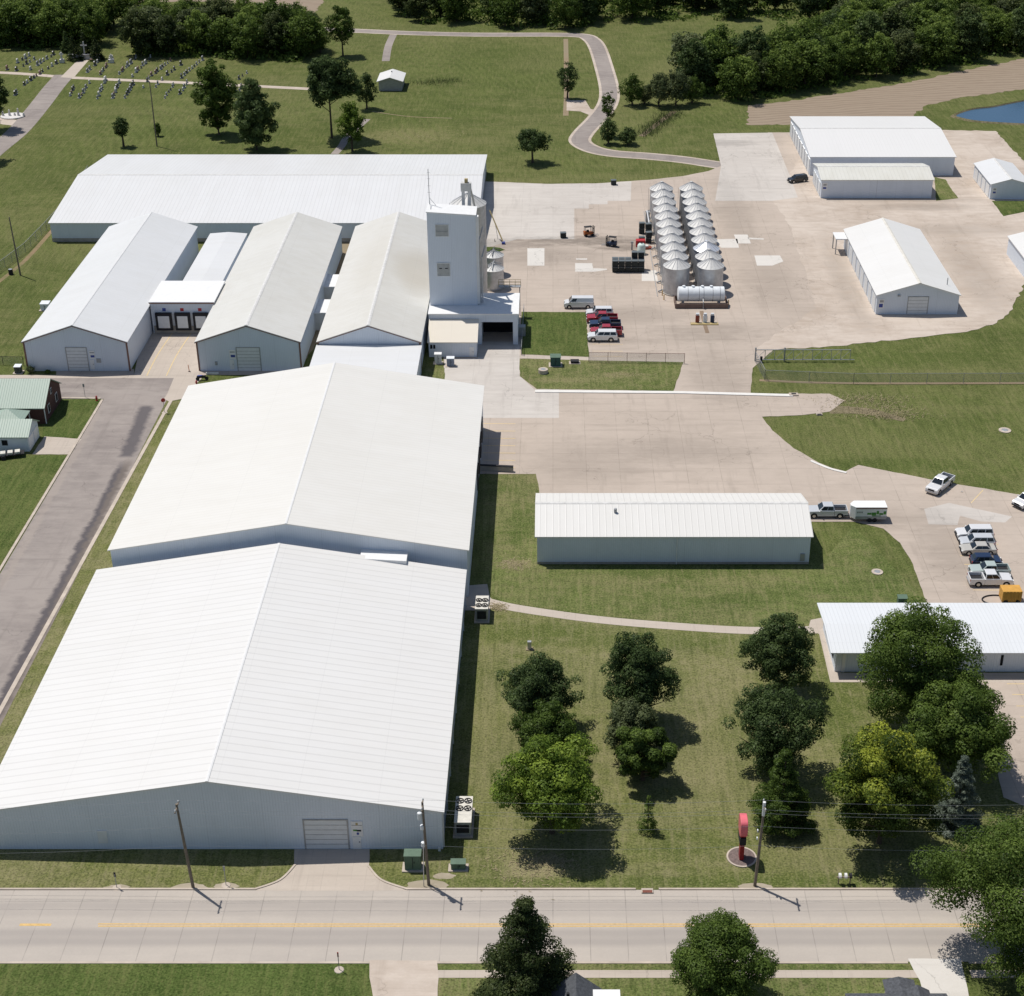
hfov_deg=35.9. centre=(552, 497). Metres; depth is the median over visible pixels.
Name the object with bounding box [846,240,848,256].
roll up door
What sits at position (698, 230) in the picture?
grain bin
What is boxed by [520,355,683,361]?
sidewalk
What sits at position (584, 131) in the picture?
country lane
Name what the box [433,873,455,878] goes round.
worn patch
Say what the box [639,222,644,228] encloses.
bulk tote
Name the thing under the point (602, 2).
woodland tree
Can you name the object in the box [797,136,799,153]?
roll up door
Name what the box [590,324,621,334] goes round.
pickup
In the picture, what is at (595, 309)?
suv
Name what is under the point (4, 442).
window
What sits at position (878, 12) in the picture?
woodland tree
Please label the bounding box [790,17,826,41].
woodland tree
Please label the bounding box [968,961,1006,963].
kerb
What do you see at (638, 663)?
broadleaf tree
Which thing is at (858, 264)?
roll up door
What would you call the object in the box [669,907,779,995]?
broadleaf tree
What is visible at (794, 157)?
concrete yard
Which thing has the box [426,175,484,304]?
grain elevator tower
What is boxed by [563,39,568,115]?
dirt track
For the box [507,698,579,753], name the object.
broadleaf tree
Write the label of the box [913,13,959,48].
woodland tree
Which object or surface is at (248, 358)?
overhead door
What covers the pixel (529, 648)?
utility pedestal
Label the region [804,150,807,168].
roll up door
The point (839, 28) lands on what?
woodland tree
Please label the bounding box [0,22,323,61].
undergrowth
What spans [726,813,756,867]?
pylon sign
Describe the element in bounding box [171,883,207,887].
worn patch
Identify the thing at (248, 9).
woodland tree
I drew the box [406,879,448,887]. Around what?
worn patch
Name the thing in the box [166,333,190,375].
painted line
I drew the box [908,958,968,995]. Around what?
driveway
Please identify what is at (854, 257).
roll up door
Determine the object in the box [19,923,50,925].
painted line
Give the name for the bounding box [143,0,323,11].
ploughed field
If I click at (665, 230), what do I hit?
grain bin
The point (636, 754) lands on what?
broadleaf tree
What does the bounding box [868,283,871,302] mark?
roll up door
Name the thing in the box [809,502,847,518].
pickup
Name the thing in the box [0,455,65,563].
lawn
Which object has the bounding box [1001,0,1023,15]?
woodland tree
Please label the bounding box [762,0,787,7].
woodland tree
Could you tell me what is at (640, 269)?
bulk tote
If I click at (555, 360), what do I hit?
utility cabinet
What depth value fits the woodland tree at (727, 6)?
538.34 m
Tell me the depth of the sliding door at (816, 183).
370.64 m
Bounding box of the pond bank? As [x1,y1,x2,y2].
[950,100,1023,124]
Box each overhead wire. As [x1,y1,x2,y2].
[0,810,1021,817]
[17,800,959,807]
[21,826,969,833]
[24,813,988,820]
[36,845,916,852]
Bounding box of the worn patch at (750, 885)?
[738,883,772,887]
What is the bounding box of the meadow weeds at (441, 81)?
[404,77,481,86]
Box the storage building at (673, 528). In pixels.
[535,493,813,563]
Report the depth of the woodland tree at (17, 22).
497.63 m
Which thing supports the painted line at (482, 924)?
on the road at (73, 931)
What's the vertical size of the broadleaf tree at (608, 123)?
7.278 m
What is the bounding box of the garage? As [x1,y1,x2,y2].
[0,419,39,451]
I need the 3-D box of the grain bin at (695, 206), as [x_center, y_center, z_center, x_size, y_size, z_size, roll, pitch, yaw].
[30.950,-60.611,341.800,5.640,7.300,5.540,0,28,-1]
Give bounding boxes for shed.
[377,69,405,90]
[813,163,934,197]
[973,158,1023,198]
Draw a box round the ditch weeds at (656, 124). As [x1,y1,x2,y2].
[635,106,685,138]
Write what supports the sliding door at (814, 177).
in the shed at (872, 180)
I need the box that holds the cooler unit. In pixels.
[445,356,455,366]
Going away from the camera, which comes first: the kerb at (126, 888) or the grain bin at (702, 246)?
the kerb at (126, 888)
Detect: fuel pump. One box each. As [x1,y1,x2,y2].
[695,313,699,322]
[703,313,707,322]
[710,313,714,322]
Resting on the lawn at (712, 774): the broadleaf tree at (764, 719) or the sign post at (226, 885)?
the broadleaf tree at (764, 719)
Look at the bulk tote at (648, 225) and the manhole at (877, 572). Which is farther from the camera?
the bulk tote at (648, 225)
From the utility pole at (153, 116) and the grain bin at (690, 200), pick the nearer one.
the grain bin at (690, 200)
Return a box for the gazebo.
[0,409,29,418]
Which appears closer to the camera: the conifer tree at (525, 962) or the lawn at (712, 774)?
the conifer tree at (525, 962)
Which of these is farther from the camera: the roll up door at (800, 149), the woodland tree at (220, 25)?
the woodland tree at (220, 25)
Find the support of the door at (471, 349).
in the annex at (454, 337)
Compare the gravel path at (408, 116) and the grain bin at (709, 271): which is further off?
the gravel path at (408, 116)
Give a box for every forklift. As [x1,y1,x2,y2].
[583,225,598,236]
[601,235,616,246]
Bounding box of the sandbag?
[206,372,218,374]
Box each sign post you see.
[112,872,121,890]
[161,398,167,412]
[221,866,230,887]
[334,952,343,972]
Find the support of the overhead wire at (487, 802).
attached to the utility pole at (185, 851)
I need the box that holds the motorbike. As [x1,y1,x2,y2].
[196,375,208,380]
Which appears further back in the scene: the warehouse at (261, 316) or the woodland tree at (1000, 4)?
the woodland tree at (1000, 4)
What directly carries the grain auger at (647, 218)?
on the concrete yard at (766, 303)
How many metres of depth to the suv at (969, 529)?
225.69 m
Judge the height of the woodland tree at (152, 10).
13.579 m
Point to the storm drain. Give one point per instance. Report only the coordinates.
(646, 890)
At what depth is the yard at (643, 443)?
246.45 m
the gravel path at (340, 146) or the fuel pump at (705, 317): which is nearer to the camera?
the fuel pump at (705, 317)
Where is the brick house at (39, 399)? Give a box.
[0,379,61,423]
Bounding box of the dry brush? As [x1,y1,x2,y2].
[806,391,945,421]
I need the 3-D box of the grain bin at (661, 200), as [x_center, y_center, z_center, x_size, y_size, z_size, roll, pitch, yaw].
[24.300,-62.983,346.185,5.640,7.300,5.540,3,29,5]
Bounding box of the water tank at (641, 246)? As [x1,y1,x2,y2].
[637,242,645,254]
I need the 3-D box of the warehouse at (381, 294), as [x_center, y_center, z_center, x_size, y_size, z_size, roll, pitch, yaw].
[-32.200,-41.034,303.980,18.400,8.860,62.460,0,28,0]
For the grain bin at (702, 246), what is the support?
on the concrete yard at (766, 303)
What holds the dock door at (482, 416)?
in the warehouse at (376, 464)
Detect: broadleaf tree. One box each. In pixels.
[0,76,9,113]
[111,116,130,146]
[153,122,160,135]
[189,58,237,134]
[232,77,280,149]
[306,54,359,137]
[310,22,330,52]
[323,5,354,55]
[334,100,365,151]
[355,72,378,108]
[489,731,603,833]
[494,651,584,717]
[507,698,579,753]
[516,128,552,162]
[556,62,579,98]
[599,631,681,706]
[600,117,618,143]
[601,91,615,118]
[602,694,659,756]
[614,726,678,780]
[617,73,644,105]
[617,127,636,144]
[637,85,652,103]
[642,72,669,106]
[662,68,692,105]
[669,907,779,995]
[682,76,705,102]
[720,683,827,778]
[736,611,816,692]
[822,720,955,844]
[855,596,988,723]
[898,671,1017,783]
[908,812,1023,965]
[981,919,1023,995]
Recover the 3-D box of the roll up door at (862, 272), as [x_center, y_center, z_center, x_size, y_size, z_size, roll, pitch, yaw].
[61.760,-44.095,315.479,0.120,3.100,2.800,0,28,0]
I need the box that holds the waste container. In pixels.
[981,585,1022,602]
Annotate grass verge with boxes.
[0,401,179,744]
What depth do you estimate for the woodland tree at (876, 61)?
463.10 m
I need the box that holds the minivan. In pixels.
[958,533,995,545]
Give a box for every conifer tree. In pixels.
[59,31,72,53]
[66,35,84,61]
[77,32,91,53]
[89,36,108,61]
[469,895,576,995]
[635,795,657,833]
[746,748,816,837]
[923,755,984,839]
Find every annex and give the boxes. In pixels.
[310,345,421,375]
[427,319,478,356]
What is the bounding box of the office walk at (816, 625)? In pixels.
[809,618,1023,681]
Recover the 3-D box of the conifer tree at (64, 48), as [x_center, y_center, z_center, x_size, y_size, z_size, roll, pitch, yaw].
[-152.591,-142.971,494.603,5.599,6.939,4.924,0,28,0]
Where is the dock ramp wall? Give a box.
[480,464,512,471]
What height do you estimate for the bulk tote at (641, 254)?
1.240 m
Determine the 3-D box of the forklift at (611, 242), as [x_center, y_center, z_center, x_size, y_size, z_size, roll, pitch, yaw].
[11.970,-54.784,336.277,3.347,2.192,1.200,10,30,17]
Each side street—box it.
[0,378,173,398]
[0,399,165,724]
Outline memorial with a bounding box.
[67,42,97,60]
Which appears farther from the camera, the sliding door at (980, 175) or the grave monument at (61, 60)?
the grave monument at (61, 60)
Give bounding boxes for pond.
[956,101,1023,122]
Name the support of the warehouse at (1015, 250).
on the gravel yard at (968, 230)
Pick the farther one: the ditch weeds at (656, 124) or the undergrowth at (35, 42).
the undergrowth at (35, 42)
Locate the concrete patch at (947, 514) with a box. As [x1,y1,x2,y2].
[924,503,1011,524]
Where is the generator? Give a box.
[636,239,644,246]
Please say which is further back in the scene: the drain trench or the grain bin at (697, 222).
the grain bin at (697, 222)
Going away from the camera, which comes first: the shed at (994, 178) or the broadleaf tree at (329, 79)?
the shed at (994, 178)
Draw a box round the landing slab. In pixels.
[465,584,495,609]
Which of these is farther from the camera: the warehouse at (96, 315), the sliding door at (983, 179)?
the sliding door at (983, 179)
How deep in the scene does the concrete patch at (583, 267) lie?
324.53 m
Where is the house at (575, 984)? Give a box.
[540,973,619,995]
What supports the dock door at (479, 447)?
in the warehouse at (376, 464)
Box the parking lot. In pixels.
[982,682,1023,805]
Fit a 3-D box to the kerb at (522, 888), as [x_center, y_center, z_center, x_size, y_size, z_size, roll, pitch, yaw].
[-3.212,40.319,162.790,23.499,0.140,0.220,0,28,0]
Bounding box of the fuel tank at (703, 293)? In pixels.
[674,285,727,308]
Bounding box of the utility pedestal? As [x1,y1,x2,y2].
[526,640,532,650]
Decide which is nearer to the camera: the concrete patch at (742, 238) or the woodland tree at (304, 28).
the concrete patch at (742, 238)
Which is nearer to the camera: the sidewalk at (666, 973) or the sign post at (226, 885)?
the sidewalk at (666, 973)
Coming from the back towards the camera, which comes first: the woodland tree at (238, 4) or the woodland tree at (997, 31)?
the woodland tree at (238, 4)
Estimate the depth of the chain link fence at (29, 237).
336.01 m
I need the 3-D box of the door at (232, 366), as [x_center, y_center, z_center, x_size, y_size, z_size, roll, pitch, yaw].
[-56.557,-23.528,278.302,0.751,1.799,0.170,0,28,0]
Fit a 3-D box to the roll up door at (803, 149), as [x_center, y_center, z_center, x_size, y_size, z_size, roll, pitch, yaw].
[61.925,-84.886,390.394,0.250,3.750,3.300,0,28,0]
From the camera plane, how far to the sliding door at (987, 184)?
366.51 m
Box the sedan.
[959,541,996,555]
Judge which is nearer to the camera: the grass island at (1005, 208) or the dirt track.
the grass island at (1005, 208)
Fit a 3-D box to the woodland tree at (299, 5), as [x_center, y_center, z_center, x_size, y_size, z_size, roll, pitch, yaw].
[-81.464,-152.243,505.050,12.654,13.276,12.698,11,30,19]
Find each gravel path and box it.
[331,119,369,153]
[372,111,433,117]
[382,35,396,60]
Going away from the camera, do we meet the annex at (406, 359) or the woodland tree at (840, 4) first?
the annex at (406, 359)
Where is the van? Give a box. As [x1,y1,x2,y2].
[564,295,593,308]
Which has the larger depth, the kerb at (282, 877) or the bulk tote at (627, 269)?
the bulk tote at (627, 269)
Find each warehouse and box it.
[0,543,466,850]
[21,212,198,370]
[48,154,486,241]
[107,362,483,596]
[194,212,342,370]
[316,211,429,370]
[790,116,956,174]
[832,218,960,313]
[1007,232,1023,276]
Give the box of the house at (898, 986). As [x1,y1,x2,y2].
[845,976,947,995]
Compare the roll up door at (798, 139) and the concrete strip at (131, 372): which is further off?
the roll up door at (798, 139)
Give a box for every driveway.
[33,436,80,453]
[255,849,406,890]
[369,960,438,995]
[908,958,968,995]
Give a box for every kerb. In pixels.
[0,399,103,570]
[0,400,172,713]
[0,888,253,889]
[0,961,369,963]
[62,397,100,398]
[254,864,295,889]
[368,865,407,889]
[408,888,635,889]
[437,961,907,963]
[535,390,792,396]
[659,888,977,889]
[810,460,846,472]
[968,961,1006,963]
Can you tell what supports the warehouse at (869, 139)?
on the gravel yard at (968, 230)
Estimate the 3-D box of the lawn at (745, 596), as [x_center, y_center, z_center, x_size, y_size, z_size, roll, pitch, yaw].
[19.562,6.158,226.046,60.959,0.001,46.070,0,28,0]
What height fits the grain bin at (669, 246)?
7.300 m
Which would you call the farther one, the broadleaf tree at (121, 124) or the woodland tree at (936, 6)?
the woodland tree at (936, 6)
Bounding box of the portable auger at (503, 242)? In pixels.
[489,210,504,244]
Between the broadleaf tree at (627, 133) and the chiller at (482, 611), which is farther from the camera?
the broadleaf tree at (627, 133)
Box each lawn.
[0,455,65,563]
[0,546,1022,888]
[0,964,371,995]
[43,399,99,437]
[437,964,915,995]
[483,474,923,626]
[941,806,1023,887]
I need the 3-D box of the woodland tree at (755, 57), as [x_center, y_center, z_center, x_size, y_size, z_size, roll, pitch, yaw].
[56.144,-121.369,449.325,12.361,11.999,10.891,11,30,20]
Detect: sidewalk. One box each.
[438,970,917,977]
[492,599,816,633]
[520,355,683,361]
[970,970,1022,977]
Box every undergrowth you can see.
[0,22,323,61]
[393,0,837,29]
[680,42,1023,101]
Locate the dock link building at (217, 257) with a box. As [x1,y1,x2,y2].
[183,232,247,280]
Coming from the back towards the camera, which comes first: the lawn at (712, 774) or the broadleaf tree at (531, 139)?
the broadleaf tree at (531, 139)
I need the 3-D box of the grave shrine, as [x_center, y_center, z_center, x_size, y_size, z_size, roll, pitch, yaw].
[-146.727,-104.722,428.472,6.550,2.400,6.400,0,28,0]
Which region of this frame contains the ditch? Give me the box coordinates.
[639,111,675,135]
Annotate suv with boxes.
[585,306,612,314]
[587,329,617,341]
[787,173,808,182]
[954,524,994,537]
[1011,492,1023,508]
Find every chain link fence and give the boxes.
[0,165,87,266]
[589,352,684,362]
[764,370,1000,383]
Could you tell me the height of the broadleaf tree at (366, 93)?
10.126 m
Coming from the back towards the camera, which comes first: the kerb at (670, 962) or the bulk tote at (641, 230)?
the bulk tote at (641, 230)
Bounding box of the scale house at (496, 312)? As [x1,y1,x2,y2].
[428,293,525,343]
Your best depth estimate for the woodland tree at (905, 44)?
468.71 m
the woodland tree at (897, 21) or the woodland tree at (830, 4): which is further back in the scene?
the woodland tree at (830, 4)
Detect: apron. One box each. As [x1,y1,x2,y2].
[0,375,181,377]
[134,331,199,374]
[165,375,201,400]
[483,181,630,246]
[713,133,797,200]
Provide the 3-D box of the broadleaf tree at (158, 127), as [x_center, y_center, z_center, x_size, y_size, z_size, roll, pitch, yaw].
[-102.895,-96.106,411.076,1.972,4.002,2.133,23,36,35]
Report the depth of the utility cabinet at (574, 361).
281.53 m
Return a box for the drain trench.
[700,311,708,332]
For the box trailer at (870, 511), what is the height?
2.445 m
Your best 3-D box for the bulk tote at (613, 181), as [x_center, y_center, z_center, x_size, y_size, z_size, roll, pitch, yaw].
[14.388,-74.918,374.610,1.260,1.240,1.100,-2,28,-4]
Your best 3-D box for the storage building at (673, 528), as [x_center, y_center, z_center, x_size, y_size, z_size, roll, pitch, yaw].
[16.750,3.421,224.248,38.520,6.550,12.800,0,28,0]
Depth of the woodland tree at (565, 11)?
523.50 m
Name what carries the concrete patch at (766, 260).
on the concrete yard at (766, 303)
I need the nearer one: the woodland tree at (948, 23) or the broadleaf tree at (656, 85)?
the broadleaf tree at (656, 85)
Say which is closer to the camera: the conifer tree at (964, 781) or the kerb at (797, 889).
the kerb at (797, 889)
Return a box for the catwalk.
[498,279,520,307]
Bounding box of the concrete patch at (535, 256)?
[527,248,543,265]
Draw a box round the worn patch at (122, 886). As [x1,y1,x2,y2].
[103,884,129,887]
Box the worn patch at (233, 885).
[214,882,238,887]
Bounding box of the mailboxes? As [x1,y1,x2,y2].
[837,873,852,883]
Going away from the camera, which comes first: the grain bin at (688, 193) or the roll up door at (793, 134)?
the grain bin at (688, 193)
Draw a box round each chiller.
[453,796,474,837]
[474,596,489,622]
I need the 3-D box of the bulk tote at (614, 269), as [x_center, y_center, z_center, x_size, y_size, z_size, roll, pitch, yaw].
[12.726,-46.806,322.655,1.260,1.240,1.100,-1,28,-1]
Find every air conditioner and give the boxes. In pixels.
[13,364,23,373]
[39,300,50,310]
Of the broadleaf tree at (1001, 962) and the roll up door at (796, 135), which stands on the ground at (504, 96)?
the broadleaf tree at (1001, 962)
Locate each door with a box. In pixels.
[28,432,34,449]
[33,425,38,442]
[66,348,88,370]
[90,360,94,368]
[230,360,234,368]
[236,348,260,370]
[304,821,348,848]
[352,837,361,848]
[469,347,473,356]
[477,463,478,490]
[478,447,479,473]
[480,431,481,457]
[481,416,482,441]
[483,322,512,331]
[790,122,792,138]
[792,126,794,142]
[794,131,797,148]
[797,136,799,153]
[799,140,802,158]
[801,146,804,163]
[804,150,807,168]
[806,156,809,173]
[813,170,815,185]
[815,174,817,190]
[817,179,820,195]
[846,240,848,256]
[849,245,852,263]
[853,253,856,270]
[856,260,859,278]
[860,268,863,286]
[864,275,867,294]
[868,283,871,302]
[871,291,875,311]
[907,297,927,313]
[974,167,978,182]
[977,172,981,187]
[981,177,985,191]
[985,182,989,196]
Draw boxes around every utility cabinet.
[402,849,424,871]
[448,858,468,871]
[549,354,561,366]
[569,359,579,363]
[897,594,907,602]
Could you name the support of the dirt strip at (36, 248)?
on the ground at (504, 96)
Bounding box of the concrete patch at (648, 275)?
[642,270,657,280]
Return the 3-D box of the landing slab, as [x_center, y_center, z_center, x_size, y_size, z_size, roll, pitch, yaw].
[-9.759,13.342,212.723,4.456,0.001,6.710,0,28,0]
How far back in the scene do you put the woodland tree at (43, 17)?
499.52 m
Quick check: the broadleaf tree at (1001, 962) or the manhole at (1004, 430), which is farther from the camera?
the manhole at (1004, 430)
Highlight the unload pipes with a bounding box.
[644,210,661,296]
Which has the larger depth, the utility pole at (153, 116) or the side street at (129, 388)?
the utility pole at (153, 116)
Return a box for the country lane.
[327,29,720,166]
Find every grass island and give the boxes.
[487,247,503,251]
[519,359,682,390]
[521,312,588,356]
[935,177,957,200]
[992,201,1023,215]
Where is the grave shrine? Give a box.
[0,108,24,119]
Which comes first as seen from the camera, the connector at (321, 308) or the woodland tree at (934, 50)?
the connector at (321, 308)
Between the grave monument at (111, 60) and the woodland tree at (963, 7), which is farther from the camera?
the woodland tree at (963, 7)
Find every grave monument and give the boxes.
[59,52,64,62]
[109,54,113,62]
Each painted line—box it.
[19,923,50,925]
[98,923,976,924]
[98,925,978,926]
[146,334,171,375]
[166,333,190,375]
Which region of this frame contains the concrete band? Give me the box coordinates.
[483,389,558,417]
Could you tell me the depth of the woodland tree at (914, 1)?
510.19 m
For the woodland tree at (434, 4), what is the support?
on the ground at (504, 96)
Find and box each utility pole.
[9,217,20,275]
[149,81,157,146]
[174,800,194,887]
[417,798,429,885]
[753,799,765,886]
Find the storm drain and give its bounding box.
[641,888,652,893]
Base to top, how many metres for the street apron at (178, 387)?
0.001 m
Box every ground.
[0,0,1023,995]
[306,242,349,358]
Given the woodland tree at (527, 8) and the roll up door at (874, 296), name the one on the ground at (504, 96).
the woodland tree at (527, 8)
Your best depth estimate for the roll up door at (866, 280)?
311.66 m
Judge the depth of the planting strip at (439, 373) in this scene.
277.82 m
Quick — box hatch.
[969,552,1002,563]
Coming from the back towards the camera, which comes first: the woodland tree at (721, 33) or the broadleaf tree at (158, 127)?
the woodland tree at (721, 33)
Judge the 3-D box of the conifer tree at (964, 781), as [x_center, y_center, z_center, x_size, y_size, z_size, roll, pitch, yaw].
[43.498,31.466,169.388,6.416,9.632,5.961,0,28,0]
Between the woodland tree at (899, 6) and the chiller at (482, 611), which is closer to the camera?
the chiller at (482, 611)
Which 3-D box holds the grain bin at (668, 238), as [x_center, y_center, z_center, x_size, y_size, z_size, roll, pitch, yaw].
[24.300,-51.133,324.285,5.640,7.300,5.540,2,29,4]
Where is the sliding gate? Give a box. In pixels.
[754,347,853,361]
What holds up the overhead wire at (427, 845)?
attached to the utility pole at (185, 851)
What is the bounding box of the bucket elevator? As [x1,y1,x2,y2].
[461,178,487,267]
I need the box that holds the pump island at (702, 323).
[690,322,717,324]
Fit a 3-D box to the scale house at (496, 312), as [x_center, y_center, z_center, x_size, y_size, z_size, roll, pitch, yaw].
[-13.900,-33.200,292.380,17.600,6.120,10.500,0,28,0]
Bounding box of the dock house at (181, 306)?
[148,281,224,332]
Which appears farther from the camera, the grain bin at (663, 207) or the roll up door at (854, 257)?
the grain bin at (663, 207)
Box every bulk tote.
[560,231,565,237]
[611,179,616,184]
[612,259,618,266]
[612,266,617,272]
[619,259,624,266]
[619,266,624,272]
[625,259,631,266]
[625,266,630,272]
[632,251,637,257]
[632,259,637,266]
[632,266,637,272]
[638,251,644,257]
[638,259,644,266]
[638,266,643,272]
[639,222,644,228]
[639,228,644,233]
[645,222,651,229]
[645,231,651,237]
[646,237,651,243]
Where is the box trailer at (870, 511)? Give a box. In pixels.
[841,501,887,521]
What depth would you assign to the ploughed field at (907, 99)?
446.99 m
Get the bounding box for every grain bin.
[449,192,487,292]
[487,247,504,273]
[487,260,504,291]
[648,181,672,213]
[649,188,674,220]
[651,195,676,227]
[652,202,677,235]
[653,209,679,243]
[654,216,680,250]
[656,224,682,259]
[657,232,684,267]
[658,240,686,276]
[660,248,688,284]
[661,257,690,296]
[678,181,702,213]
[679,188,704,220]
[681,195,706,228]
[682,202,708,235]
[684,209,710,243]
[686,216,712,251]
[687,224,714,259]
[689,232,716,267]
[691,240,719,276]
[693,248,721,285]
[695,257,723,285]
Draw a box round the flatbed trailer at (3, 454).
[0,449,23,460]
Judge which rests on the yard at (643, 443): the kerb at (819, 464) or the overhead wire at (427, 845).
the kerb at (819, 464)
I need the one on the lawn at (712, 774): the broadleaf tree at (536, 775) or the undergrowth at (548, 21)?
the broadleaf tree at (536, 775)
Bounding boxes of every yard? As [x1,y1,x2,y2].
[443,132,814,393]
[480,393,1023,602]
[757,130,1023,348]
[768,132,815,320]
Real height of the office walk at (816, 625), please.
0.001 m
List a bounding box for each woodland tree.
[0,0,37,43]
[20,0,52,33]
[30,0,73,44]
[49,0,87,31]
[62,0,109,42]
[79,0,120,25]
[106,0,126,25]
[112,0,145,17]
[116,8,157,54]
[126,4,172,46]
[136,0,173,31]
[140,0,174,10]
[150,14,188,52]
[170,0,196,18]
[170,0,202,17]
[176,6,204,36]
[176,7,215,49]
[199,0,227,16]
[200,0,240,37]
[206,15,238,50]
[222,12,268,57]
[226,6,260,41]
[229,0,257,15]
[240,3,257,11]
[248,0,299,41]
[259,10,293,54]
[277,7,332,54]
[284,0,310,19]
[308,10,323,46]
[388,0,416,12]
[403,0,431,20]
[429,0,445,16]
[437,0,477,20]
[478,0,499,16]
[487,0,522,26]
[515,0,549,23]
[535,0,555,15]
[548,0,582,27]
[575,0,599,19]
[586,0,609,15]
[610,0,656,18]
[648,0,670,11]
[667,30,704,70]
[675,38,714,87]
[680,0,708,8]
[690,33,740,85]
[700,22,740,72]
[713,0,752,16]
[715,54,761,99]
[724,25,770,70]
[739,0,760,9]
[740,50,770,92]
[758,19,809,69]
[758,40,810,91]
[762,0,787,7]
[779,37,830,86]
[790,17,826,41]
[791,0,826,17]
[807,9,834,29]
[810,33,826,45]
[813,16,861,42]
[814,7,848,31]
[816,35,849,80]
[821,0,842,11]
[827,29,869,75]
[828,0,860,14]
[837,0,869,15]
[837,7,867,41]
[852,11,888,63]
[854,30,896,76]
[863,0,887,15]
[868,9,890,31]
[876,6,918,40]
[880,0,901,15]
[888,32,922,69]
[889,0,917,24]
[889,28,918,52]
[895,0,919,11]
[895,2,941,35]
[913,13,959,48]
[913,20,962,65]
[920,0,955,16]
[930,7,959,30]
[941,0,959,12]
[942,0,986,10]
[950,2,985,36]
[952,8,990,57]
[967,0,988,11]
[979,12,1011,51]
[980,5,1006,24]
[989,12,1020,45]
[991,0,1009,13]
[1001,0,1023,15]
[1008,2,1023,52]
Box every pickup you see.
[586,311,617,321]
[589,317,620,327]
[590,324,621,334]
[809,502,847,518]
[925,472,954,494]
[966,569,1013,586]
[967,561,1010,573]
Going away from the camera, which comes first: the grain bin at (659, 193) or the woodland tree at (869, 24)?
the grain bin at (659, 193)
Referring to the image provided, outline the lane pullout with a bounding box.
[567,100,594,114]
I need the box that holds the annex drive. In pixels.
[445,342,532,388]
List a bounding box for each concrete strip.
[56,369,133,374]
[198,371,276,374]
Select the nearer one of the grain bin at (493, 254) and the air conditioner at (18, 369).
the air conditioner at (18, 369)
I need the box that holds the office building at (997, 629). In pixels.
[817,603,1023,671]
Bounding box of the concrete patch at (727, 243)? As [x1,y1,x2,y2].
[717,239,738,247]
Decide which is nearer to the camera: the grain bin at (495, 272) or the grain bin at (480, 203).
the grain bin at (480, 203)
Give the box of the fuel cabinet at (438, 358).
[433,352,443,364]
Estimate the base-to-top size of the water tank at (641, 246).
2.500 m
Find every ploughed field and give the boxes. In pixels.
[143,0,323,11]
[746,59,1023,124]
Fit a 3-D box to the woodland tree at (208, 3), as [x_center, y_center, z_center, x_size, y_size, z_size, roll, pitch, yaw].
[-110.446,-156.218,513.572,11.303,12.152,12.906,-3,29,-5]
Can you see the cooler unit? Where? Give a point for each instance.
(450, 361)
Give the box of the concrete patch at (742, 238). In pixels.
[734,235,750,242]
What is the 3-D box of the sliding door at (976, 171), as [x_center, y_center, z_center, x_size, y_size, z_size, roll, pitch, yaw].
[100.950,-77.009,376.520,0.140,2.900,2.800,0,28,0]
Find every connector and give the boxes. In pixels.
[314,299,330,329]
[324,274,338,298]
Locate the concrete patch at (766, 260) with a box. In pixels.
[754,255,782,265]
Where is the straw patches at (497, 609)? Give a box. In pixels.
[375,124,649,899]
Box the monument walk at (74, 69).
[61,60,87,77]
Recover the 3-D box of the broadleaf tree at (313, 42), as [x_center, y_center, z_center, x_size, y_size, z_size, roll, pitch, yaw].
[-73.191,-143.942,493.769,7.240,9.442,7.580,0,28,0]
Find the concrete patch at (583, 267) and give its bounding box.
[575,263,606,271]
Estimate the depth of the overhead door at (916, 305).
301.48 m
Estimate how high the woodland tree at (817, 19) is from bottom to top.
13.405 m
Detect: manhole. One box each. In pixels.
[538,367,547,374]
[871,569,882,574]
[999,427,1010,432]
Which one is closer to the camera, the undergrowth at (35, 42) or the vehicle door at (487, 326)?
the vehicle door at (487, 326)
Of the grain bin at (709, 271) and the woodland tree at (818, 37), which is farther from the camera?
the woodland tree at (818, 37)
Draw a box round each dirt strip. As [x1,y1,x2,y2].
[0,229,50,281]
[759,379,1023,383]
[830,406,904,420]
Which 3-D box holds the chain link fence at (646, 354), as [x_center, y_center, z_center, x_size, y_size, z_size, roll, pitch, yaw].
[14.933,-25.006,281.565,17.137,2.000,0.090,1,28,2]
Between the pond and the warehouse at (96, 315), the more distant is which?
the pond
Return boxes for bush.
[24,365,34,373]
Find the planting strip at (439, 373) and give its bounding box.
[423,368,444,378]
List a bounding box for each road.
[0,71,308,89]
[0,75,71,155]
[0,118,15,124]
[0,890,1022,961]
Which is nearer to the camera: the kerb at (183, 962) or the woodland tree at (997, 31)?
the kerb at (183, 962)
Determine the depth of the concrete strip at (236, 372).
278.26 m
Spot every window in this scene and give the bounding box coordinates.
[1,440,7,445]
[435,224,448,236]
[436,263,450,276]
[976,557,984,560]
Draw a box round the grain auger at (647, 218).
[645,210,649,222]
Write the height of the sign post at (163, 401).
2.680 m
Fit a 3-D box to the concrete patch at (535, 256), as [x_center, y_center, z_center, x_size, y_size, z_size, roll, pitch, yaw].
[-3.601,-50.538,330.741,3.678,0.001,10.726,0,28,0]
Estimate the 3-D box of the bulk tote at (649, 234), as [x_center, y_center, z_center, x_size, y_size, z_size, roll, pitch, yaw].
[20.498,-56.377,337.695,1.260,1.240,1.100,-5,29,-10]

